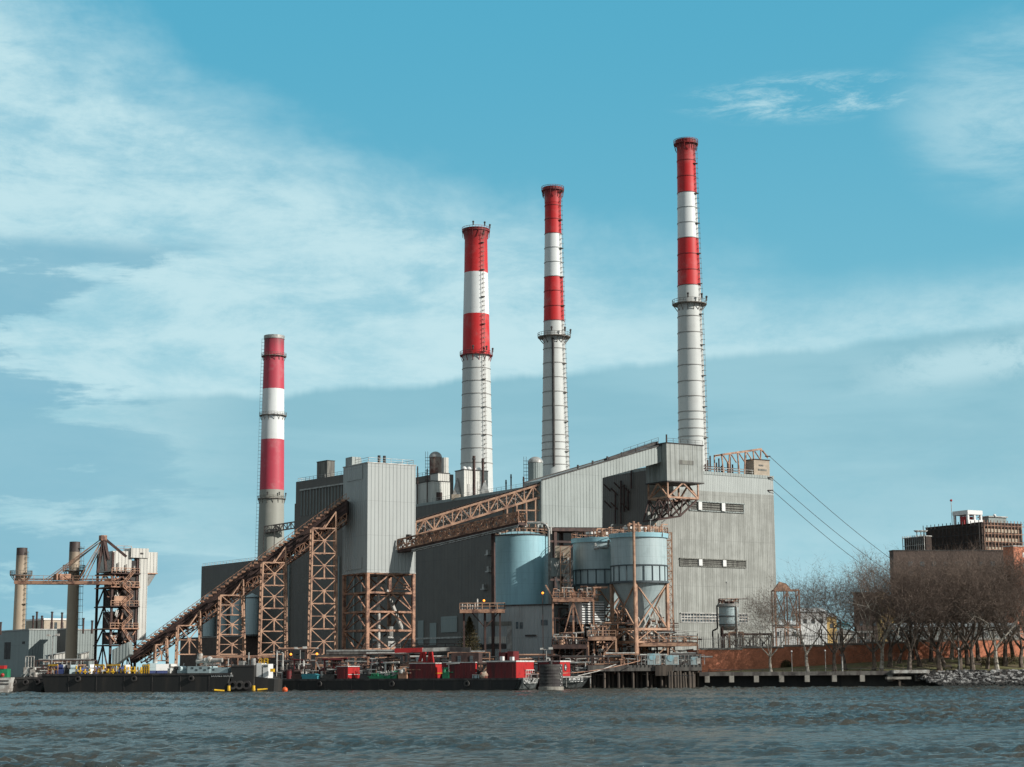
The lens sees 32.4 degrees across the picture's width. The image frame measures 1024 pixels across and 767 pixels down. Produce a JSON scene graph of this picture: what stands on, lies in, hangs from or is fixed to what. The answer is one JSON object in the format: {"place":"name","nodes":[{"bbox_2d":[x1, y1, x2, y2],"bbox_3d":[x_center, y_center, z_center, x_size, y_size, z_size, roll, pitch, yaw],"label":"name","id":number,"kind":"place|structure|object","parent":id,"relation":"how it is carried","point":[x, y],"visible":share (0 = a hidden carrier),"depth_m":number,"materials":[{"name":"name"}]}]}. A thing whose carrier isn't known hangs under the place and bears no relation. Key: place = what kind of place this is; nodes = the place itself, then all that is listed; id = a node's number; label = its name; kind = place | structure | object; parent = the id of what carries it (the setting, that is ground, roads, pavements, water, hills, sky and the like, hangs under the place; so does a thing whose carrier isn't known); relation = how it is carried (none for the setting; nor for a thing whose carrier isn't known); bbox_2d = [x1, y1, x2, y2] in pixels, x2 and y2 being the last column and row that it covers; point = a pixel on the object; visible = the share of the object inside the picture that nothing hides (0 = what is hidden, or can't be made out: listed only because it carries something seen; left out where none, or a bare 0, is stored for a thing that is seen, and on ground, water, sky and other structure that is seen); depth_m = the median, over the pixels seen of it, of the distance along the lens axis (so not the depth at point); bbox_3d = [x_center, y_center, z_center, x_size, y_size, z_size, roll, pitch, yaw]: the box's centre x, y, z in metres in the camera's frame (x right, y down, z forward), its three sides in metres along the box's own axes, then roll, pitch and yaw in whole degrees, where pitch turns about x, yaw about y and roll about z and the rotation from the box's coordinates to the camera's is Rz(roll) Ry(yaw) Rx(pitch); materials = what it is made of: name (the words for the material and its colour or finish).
{"place":"outdoors","nodes":[
{"label":"outdoors","id":0,"kind":"place"},
{"bbox_2d":[1,672,1013,687],"bbox_3d":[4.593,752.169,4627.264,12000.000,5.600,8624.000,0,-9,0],"label":"ground","id":1,"kind":"structure","parent":0,"point":[870,680],"depth_m":372.60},
{"bbox_2d":[10,548,32,629],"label":"chimney","id":2,"kind":"object","parent":1,"relation":"on","point":[20,611],"visible":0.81,"depth_m":515.61,"materials":[{"name":"paint"}]},
{"bbox_2d":[0,629,97,676],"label":"warehouse","id":3,"kind":"structure","parent":1,"relation":"on","point":[17,646],"depth_m":451.15,"materials":[{"name":"metal"}]},
{"bbox_2d":[25,618,65,628],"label":"roof storey","id":4,"kind":"object","parent":3,"relation":"on","point":[47,623],"visible":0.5,"depth_m":468.14,"materials":[{"name":"white paint"}]},
{"bbox_2d":[35,659,97,673],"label":"pipe rack","id":5,"kind":"object","parent":1,"relation":"on","point":[45,666],"visible":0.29,"depth_m":388.22,"materials":[{"name":"metal"}]},
{"bbox_2d":[63,541,84,664],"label":"chimney","id":6,"kind":"object","parent":1,"relation":"on","point":[72,619],"visible":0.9,"depth_m":411.13,"materials":[{"name":"paint"}]},
{"bbox_2d":[14,535,157,672],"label":"unloading tower","id":7,"kind":"structure","parent":1,"relation":"on","point":[125,594],"depth_m":404.62,"materials":[{"name":"metal"}]},
{"bbox_2d":[153,636,168,663],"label":"conveyor trestle","id":8,"kind":"object","parent":1,"relation":"on","point":[166,652],"visible":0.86,"depth_m":398.41,"materials":[{"name":"beige paint"}]},
{"bbox_2d":[130,493,349,663],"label":"inclined conveyor","id":9,"kind":"object","parent":8,"relation":"on","point":[251,574],"visible":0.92,"depth_m":401.77,"materials":[{"name":"metal"}]},
{"bbox_2d":[112,642,132,663],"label":"chute panel","id":10,"kind":"object","parent":9,"relation":"attached to","point":[122,653],"visible":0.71,"depth_m":395.58,"materials":[{"name":"white metal"}]},
{"bbox_2d":[174,610,201,665],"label":"conveyor trestle","id":11,"kind":"object","parent":1,"relation":"on","point":[199,649],"visible":0.87,"depth_m":398.51,"materials":[{"name":"beige paint"}]},
{"bbox_2d":[180,635,262,667],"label":"silo ledge","id":12,"kind":"object","parent":1,"relation":"on","point":[208,646],"visible":0.39,"depth_m":633.88,"materials":[{"name":"grey metal"}]},
{"bbox_2d":[245,593,258,635],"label":"storage silo","id":13,"kind":"object","parent":12,"relation":"on","point":[251,616],"visible":0.87,"depth_m":617.90,"materials":[{"name":"blue metal"}]},
{"bbox_2d":[216,579,245,663],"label":"conveyor trestle","id":14,"kind":"object","parent":1,"relation":"on","point":[243,631],"visible":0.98,"depth_m":398.35,"materials":[{"name":"beige paint"}]},
{"bbox_2d":[199,655,280,676],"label":"pipe rack","id":15,"kind":"object","parent":1,"relation":"on","point":[238,657],"visible":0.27,"depth_m":387.30,"materials":[{"name":"metal"}]},
{"bbox_2d":[255,334,286,559],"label":"chimney","id":16,"kind":"object","parent":1,"relation":"on","point":[271,499],"visible":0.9,"depth_m":741.63,"materials":[{"name":"paint"}]},
{"bbox_2d":[257,546,287,662],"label":"conveyor trestle","id":17,"kind":"object","parent":1,"relation":"on","point":[261,609],"visible":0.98,"depth_m":398.30,"materials":[{"name":"beige paint"}]},
{"bbox_2d":[201,556,373,673],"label":"turbine hall","id":18,"kind":"structure","parent":1,"relation":"on","point":[213,576],"depth_m":613.64,"materials":[{"name":"metal"}]},
{"bbox_2d":[271,647,321,676],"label":"pipe rack","id":19,"kind":"object","parent":1,"relation":"on","point":[283,664],"visible":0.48,"depth_m":383.37,"materials":[{"name":"metal"}]},
{"bbox_2d":[307,511,337,673],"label":"conveyor trestle","id":20,"kind":"object","parent":1,"relation":"on","point":[334,578],"visible":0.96,"depth_m":398.35,"materials":[{"name":"beige paint"}]},
{"bbox_2d":[308,655,375,673],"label":"pipe rack","id":21,"kind":"object","parent":1,"relation":"on","point":[355,657],"visible":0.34,"depth_m":375.41,"materials":[{"name":"metal"}]},
{"bbox_2d":[293,462,400,673],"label":"boiler house","id":22,"kind":"structure","parent":1,"relation":"on","point":[314,497],"depth_m":591.63,"materials":[{"name":"metal"}]},
{"bbox_2d":[342,455,415,667],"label":"transfer tower","id":23,"kind":"structure","parent":1,"relation":"on","point":[381,516],"depth_m":401.95,"materials":[{"name":"metal"}]},
{"bbox_2d":[326,643,481,667],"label":"quay platform","id":24,"kind":"structure","parent":1,"relation":"on","point":[344,652],"depth_m":386.59,"materials":[{"name":"metal"}]},
{"bbox_2d":[397,511,526,660],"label":"conveyor","id":25,"kind":"object","parent":1,"relation":"on","point":[470,533],"visible":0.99,"depth_m":392.96,"materials":[{"name":"metal"}]},
{"bbox_2d":[457,616,482,650],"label":"conifer","id":26,"kind":"object","parent":1,"relation":"on","point":[470,631],"visible":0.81,"depth_m":384.76,"materials":[{"name":"green plant"}]},
{"bbox_2d":[460,221,493,491],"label":"chimney","id":27,"kind":"object","parent":1,"relation":"on","point":[476,355],"visible":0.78,"depth_m":565.04,"materials":[{"name":"paint"}]},
{"bbox_2d":[459,599,504,667],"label":"railed platform","id":28,"kind":"structure","parent":1,"relation":"on","point":[475,610],"depth_m":381.71,"materials":[{"name":"metal"}]},
{"bbox_2d":[478,604,568,670],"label":"shed","id":29,"kind":"structure","parent":1,"relation":"on","point":[526,628],"depth_m":386.54,"materials":[{"name":"grey metal"}]},
{"bbox_2d":[495,521,553,604],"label":"storage tank","id":30,"kind":"object","parent":1,"relation":"on","point":[522,565],"visible":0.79,"depth_m":398.22,"materials":[{"name":"blue metal"}]},
{"bbox_2d":[538,184,571,475],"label":"chimney","id":31,"kind":"object","parent":1,"relation":"on","point":[555,432],"visible":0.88,"depth_m":535.78,"materials":[{"name":"paint"}]},
{"bbox_2d":[551,546,573,611],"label":"hopper head","id":32,"kind":"object","parent":1,"relation":"on","point":[555,566],"visible":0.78,"depth_m":393.89},
{"bbox_2d":[551,632,596,669],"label":"process platform","id":33,"kind":"structure","parent":1,"relation":"on","point":[561,642],"depth_m":376.88,"materials":[{"name":"metal"}]},
{"bbox_2d":[373,467,776,672],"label":"boiler house","id":34,"kind":"structure","parent":1,"relation":"on","point":[722,529],"depth_m":456.27,"materials":[{"name":"metal"}]},
{"bbox_2d":[416,480,450,503],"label":"roof plant room","id":35,"kind":"object","parent":34,"relation":"on","point":[439,489],"visible":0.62,"depth_m":537.47,"materials":[{"name":"grey metal"}]},
{"bbox_2d":[425,451,441,480],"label":"domed vent","id":36,"kind":"object","parent":34,"relation":"on","point":[435,461],"visible":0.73,"depth_m":544.75,"materials":[{"name":"metal"}]},
{"bbox_2d":[455,466,487,496],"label":"roof plant room","id":37,"kind":"object","parent":34,"relation":"on","point":[464,475],"visible":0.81,"depth_m":522.67,"materials":[{"name":"grey metal"}]},
{"bbox_2d":[523,457,542,480],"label":"domed vent","id":38,"kind":"object","parent":34,"relation":"on","point":[535,467],"visible":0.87,"depth_m":494.56,"materials":[{"name":"metal"}]},
{"bbox_2d":[704,448,767,473],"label":"roof pipe frame","id":39,"kind":"object","parent":34,"relation":"on","point":[722,467],"visible":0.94,"depth_m":460.42,"materials":[{"name":"beige paint"}]},
{"bbox_2d":[746,459,769,475],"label":"lift penthouse","id":40,"kind":"object","parent":34,"relation":"on","point":[760,466],"visible":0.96,"depth_m":463.51,"materials":[{"name":"grey metal"}]},
{"bbox_2d":[545,585,609,673],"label":"process platform","id":41,"kind":"structure","parent":1,"relation":"on","point":[590,595],"depth_m":381.73,"materials":[{"name":"metal"}]},
{"bbox_2d":[559,655,610,674],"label":"pipe rack","id":42,"kind":"object","parent":1,"relation":"on","point":[577,665],"visible":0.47,"depth_m":372.40,"materials":[{"name":"metal"}]},
{"bbox_2d":[569,602,604,666],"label":"louvred tower","id":43,"kind":"structure","parent":1,"relation":"on","point":[585,612],"depth_m":382.78,"materials":[{"name":"silver metal"}]},
{"bbox_2d":[523,437,661,670],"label":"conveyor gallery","id":44,"kind":"object","parent":1,"relation":"on","point":[569,500],"visible":0.59,"depth_m":419.43,"materials":[{"name":"grey metal"}]},
{"bbox_2d":[416,482,539,536],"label":"conveyor","id":45,"kind":"object","parent":44,"relation":"attached to","point":[485,511],"visible":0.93,"depth_m":412.13,"materials":[{"name":"brown metal"}]},
{"bbox_2d":[643,434,703,521],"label":"head house","id":46,"kind":"structure","parent":44,"relation":"attached to","point":[679,465],"depth_m":435.65,"materials":[{"name":"grey metal"}]},
{"bbox_2d":[571,524,630,655],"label":"cone silo","id":47,"kind":"object","parent":1,"relation":"on","point":[591,560],"visible":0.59,"depth_m":394.23,"materials":[{"name":"blue metal"}]},
{"bbox_2d":[586,621,624,663],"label":"process platform","id":48,"kind":"structure","parent":1,"relation":"on","point":[596,633],"depth_m":378.46,"materials":[{"name":"metal"}]},
{"bbox_2d":[599,606,641,673],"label":"process pipework","id":49,"kind":"object","parent":1,"relation":"on","point":[627,621],"visible":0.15,"depth_m":392.86,"materials":[{"name":"metal"}]},
{"bbox_2d":[603,652,640,674],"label":"pipe rack","id":50,"kind":"object","parent":1,"relation":"on","point":[612,656],"visible":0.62,"depth_m":374.47,"materials":[{"name":"metal"}]},
{"bbox_2d":[608,519,670,673],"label":"cone silo","id":51,"kind":"object","parent":1,"relation":"on","point":[639,583],"visible":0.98,"depth_m":381.98,"materials":[{"name":"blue metal"}]},
{"bbox_2d":[638,630,701,673],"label":"process platform","id":52,"kind":"structure","parent":1,"relation":"on","point":[683,642],"depth_m":379.18,"materials":[{"name":"metal"}]},
{"bbox_2d":[672,137,708,470],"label":"chimney","id":53,"kind":"object","parent":1,"relation":"on","point":[692,411],"visible":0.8,"depth_m":507.06,"materials":[{"name":"paint"}]},
{"bbox_2d":[712,581,747,648],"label":"tank","id":54,"kind":"object","parent":1,"relation":"on","point":[731,607],"visible":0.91,"depth_m":393.04,"materials":[{"name":"grey metal"}]},
{"bbox_2d":[771,582,800,645],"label":"switchyard frame","id":55,"kind":"object","parent":1,"relation":"on","point":[780,588],"visible":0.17,"depth_m":421.26,"materials":[{"name":"metal"}]},
{"bbox_2d":[699,668,925,687],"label":"pier","id":56,"kind":"structure","parent":1,"relation":"on","point":[776,679],"depth_m":372.59,"materials":[{"name":"concrete"}]},
{"bbox_2d":[688,639,1023,671],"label":"brick wall","id":57,"kind":"structure","parent":1,"relation":"on","point":[746,658],"depth_m":391.92,"materials":[{"name":"brick"}]},
{"bbox_2d":[697,625,1023,648],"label":"picket fence","id":58,"kind":"object","parent":1,"relation":"on","point":[748,637],"visible":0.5,"depth_m":393.21,"materials":[{"name":"metal"}]},
{"bbox_2d":[915,669,1023,686],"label":"riprap","id":59,"kind":"object","parent":1,"relation":"on","point":[964,677],"visible":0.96,"depth_m":368.46,"materials":[{"name":"stone"}]},
{"bbox_2d":[0,685,1023,766],"bbox_3d":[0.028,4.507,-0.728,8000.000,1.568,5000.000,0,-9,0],"label":"river","id":60,"kind":"structure","parent":0,"point":[880,726],"depth_m":126.24,"materials":[{"name":"liquid"}]},
{"bbox_2d":[6,672,53,691],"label":"barge","id":61,"kind":"object","parent":60,"relation":"on","point":[29,684],"visible":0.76,"depth_m":363.35,"materials":[{"name":"black paint"}]},
{"bbox_2d":[41,673,232,692],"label":"barge","id":62,"kind":"object","parent":60,"relation":"on","point":[158,682],"visible":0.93,"depth_m":351.82,"materials":[{"name":"black paint"}]},
{"bbox_2d":[187,654,230,672],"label":"deckhouse","id":63,"kind":"object","parent":62,"relation":"on","point":[204,668],"visible":0.99,"depth_m":349.83,"materials":[{"name":"grey metal"}]},
{"bbox_2d":[228,652,282,691],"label":"tugboat","id":64,"kind":"object","parent":60,"relation":"on","point":[259,675],"visible":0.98,"depth_m":347.36,"materials":[{"name":"black paint"}]},
{"bbox_2d":[282,678,538,690],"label":"barge","id":65,"kind":"object","parent":60,"relation":"on","point":[441,684],"visible":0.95,"depth_m":351.56,"materials":[{"name":"black paint"}]},
{"bbox_2d":[359,657,421,678],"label":"deck pipework","id":66,"kind":"object","parent":65,"relation":"on","point":[396,660],"visible":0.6,"depth_m":358.56,"materials":[{"name":"grey metal"}]},
{"bbox_2d":[409,663,442,677],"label":"steel box","id":67,"kind":"object","parent":65,"relation":"on","point":[430,670],"visible":0.91,"depth_m":352.44,"materials":[{"name":"red paint"}]},
{"bbox_2d":[395,647,482,673],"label":"mobile crane","id":68,"kind":"object","parent":65,"relation":"on","point":[466,657],"visible":0.61,"depth_m":354.52,"materials":[{"name":"red paint"}]},
{"bbox_2d":[442,662,476,677],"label":"steel box","id":69,"kind":"object","parent":65,"relation":"on","point":[464,669],"visible":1,"depth_m":349.22,"materials":[{"name":"red paint"}]},
{"bbox_2d":[486,651,538,677],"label":"steel box","id":70,"kind":"object","parent":65,"relation":"on","point":[509,664],"visible":0.93,"depth_m":346.57,"materials":[{"name":"red paint"}]},
{"bbox_2d":[538,661,563,689],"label":"mooring dolphin","id":71,"kind":"object","parent":60,"relation":"in","point":[550,676],"visible":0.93,"depth_m":338.90,"materials":[{"name":"grey metal"}]},
{"bbox_2d":[536,672,590,689],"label":"barge","id":72,"kind":"object","parent":60,"relation":"on","point":[570,682],"visible":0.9,"depth_m":360.86,"materials":[{"name":"black paint"}]},
{"bbox_2d":[586,665,701,687],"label":"timber pier","id":73,"kind":"structure","parent":60,"relation":"in","point":[661,671],"depth_m":367.26,"materials":[{"name":"wood"}]},
{"bbox_2d":[0,0,1023,669],"label":"sky","id":74,"kind":"structure","parent":0,"point":[185,184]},
{"bbox_2d":[792,608,826,644],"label":"shed","id":75,"kind":"structure","parent":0,"point":[813,626],"depth_m":465.81,"materials":[{"name":"white paint"}]},
{"bbox_2d":[720,657,1023,671],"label":"lawn","id":76,"kind":"structure","parent":0,"point":[926,663],"depth_m":384.71,"materials":[{"name":"green plant"}]},
{"bbox_2d":[712,586,833,671],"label":"bare tree","id":77,"kind":"object","parent":76,"relation":"on","point":[770,644],"visible":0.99,"depth_m":375.11,"materials":[{"name":"brown plant"}]},
{"bbox_2d":[742,572,860,670],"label":"bare tree","id":78,"kind":"object","parent":76,"relation":"on","point":[806,655],"visible":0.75,"depth_m":378.73,"materials":[{"name":"brown plant"}]},
{"bbox_2d":[759,557,890,669],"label":"bare tree","id":79,"kind":"object","parent":76,"relation":"on","point":[841,649],"visible":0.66,"depth_m":381.19,"materials":[{"name":"brown plant"}]},
{"bbox_2d":[776,563,901,670],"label":"bare tree","id":80,"kind":"object","parent":76,"relation":"on","point":[834,651],"visible":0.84,"depth_m":377.50,"materials":[{"name":"brown plant"}]},
{"bbox_2d":[766,548,966,680],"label":"bare tree","id":81,"kind":"object","parent":76,"relation":"on","point":[876,648],"visible":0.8,"depth_m":377.58,"materials":[{"name":"brown plant"}]},
{"bbox_2d":[814,555,958,670],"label":"bare tree","id":82,"kind":"object","parent":76,"relation":"on","point":[882,647],"visible":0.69,"depth_m":375.02,"materials":[{"name":"brown plant"}]},
{"bbox_2d":[818,545,965,666],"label":"bare tree","id":83,"kind":"object","parent":76,"relation":"on","point":[890,658],"visible":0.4,"depth_m":384.06,"materials":[{"name":"brown plant"}]},
{"bbox_2d":[827,542,979,670],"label":"bare tree","id":84,"kind":"object","parent":76,"relation":"on","point":[918,659],"visible":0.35,"depth_m":380.90,"materials":[{"name":"brown plant"}]},
{"bbox_2d":[841,545,966,660],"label":"bare tree","id":85,"kind":"object","parent":76,"relation":"on","point":[910,639],"visible":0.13,"depth_m":394.83,"materials":[{"name":"brown plant"}]},
{"bbox_2d":[832,551,984,662],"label":"bare tree","id":86,"kind":"object","parent":76,"relation":"on","point":[899,657],"visible":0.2,"depth_m":389.34,"materials":[{"name":"brown plant"}]},
{"bbox_2d":[844,541,1000,669],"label":"bare tree","id":87,"kind":"object","parent":76,"relation":"on","point":[909,663],"visible":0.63,"depth_m":375.79,"materials":[{"name":"brown plant"}]},
{"bbox_2d":[838,549,1022,666],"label":"bare tree","id":88,"kind":"object","parent":76,"relation":"on","point":[942,658],"visible":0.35,"depth_m":383.79,"materials":[{"name":"brown plant"}]},
{"bbox_2d":[847,541,1014,670],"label":"bare tree","id":89,"kind":"object","parent":76,"relation":"on","point":[938,660],"visible":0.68,"depth_m":376.16,"materials":[{"name":"brown plant"}]},
{"bbox_2d":[844,542,1023,674],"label":"bare tree","id":90,"kind":"object","parent":76,"relation":"on","point":[963,647],"visible":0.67,"depth_m":375.60,"materials":[{"name":"brown plant"}]},
{"bbox_2d":[881,542,1023,663],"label":"bare tree","id":91,"kind":"object","parent":76,"relation":"on","point":[967,660],"visible":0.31,"depth_m":383.59,"materials":[{"name":"brown plant"}]},
{"bbox_2d":[895,548,1023,670],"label":"bare tree","id":92,"kind":"object","parent":76,"relation":"on","point":[970,649],"visible":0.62,"depth_m":375.85,"materials":[{"name":"brown plant"}]},
{"bbox_2d":[900,542,1023,660],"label":"bare tree","id":93,"kind":"object","parent":76,"relation":"on","point":[977,653],"visible":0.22,"depth_m":390.30,"materials":[{"name":"brown plant"}]},
{"bbox_2d":[915,550,1023,669],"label":"bare tree","id":94,"kind":"object","parent":76,"relation":"on","point":[995,651],"visible":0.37,"depth_m":380.15,"materials":[{"name":"brown plant"}]},
{"bbox_2d":[919,541,1023,668],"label":"bare tree","id":95,"kind":"object","parent":76,"relation":"on","point":[987,665],"visible":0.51,"depth_m":378.66,"materials":[{"name":"brown plant"}]},
{"bbox_2d":[936,540,1023,665],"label":"bare tree","id":96,"kind":"object","parent":76,"relation":"on","point":[1005,660],"visible":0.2,"depth_m":385.42,"materials":[{"name":"brown plant"}]},
{"bbox_2d":[942,542,1023,667],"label":"bare tree","id":97,"kind":"object","parent":76,"relation":"on","point":[1021,648],"visible":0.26,"depth_m":383.76,"materials":[{"name":"brown plant"}]},
{"bbox_2d":[972,548,1023,645],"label":"bare tree","id":98,"kind":"object","parent":76,"relation":"on","point":[1011,596],"visible":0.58,"depth_m":375.15,"materials":[{"name":"brown plant"}]},
{"bbox_2d":[889,550,1006,622],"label":"apartment block","id":99,"kind":"structure","parent":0,"point":[904,552],"depth_m":639.53,"materials":[{"name":"brown brick"}]},
{"bbox_2d":[902,535,931,549],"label":"scaffolded wing","id":100,"kind":"structure","parent":99,"relation":"on","point":[920,543],"depth_m":666.56,"materials":[{"name":"grey metal"}]},
{"bbox_2d":[923,520,1023,549],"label":"scaffolded block","id":101,"kind":"structure","parent":99,"relation":"on","point":[995,535],"depth_m":665.87,"materials":[{"name":"brick"}]},
{"bbox_2d":[952,510,982,524],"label":"rooftop crown","id":102,"kind":"object","parent":101,"relation":"on","point":[964,515],"visible":0.91,"depth_m":666.89,"materials":[{"name":"white paint"}]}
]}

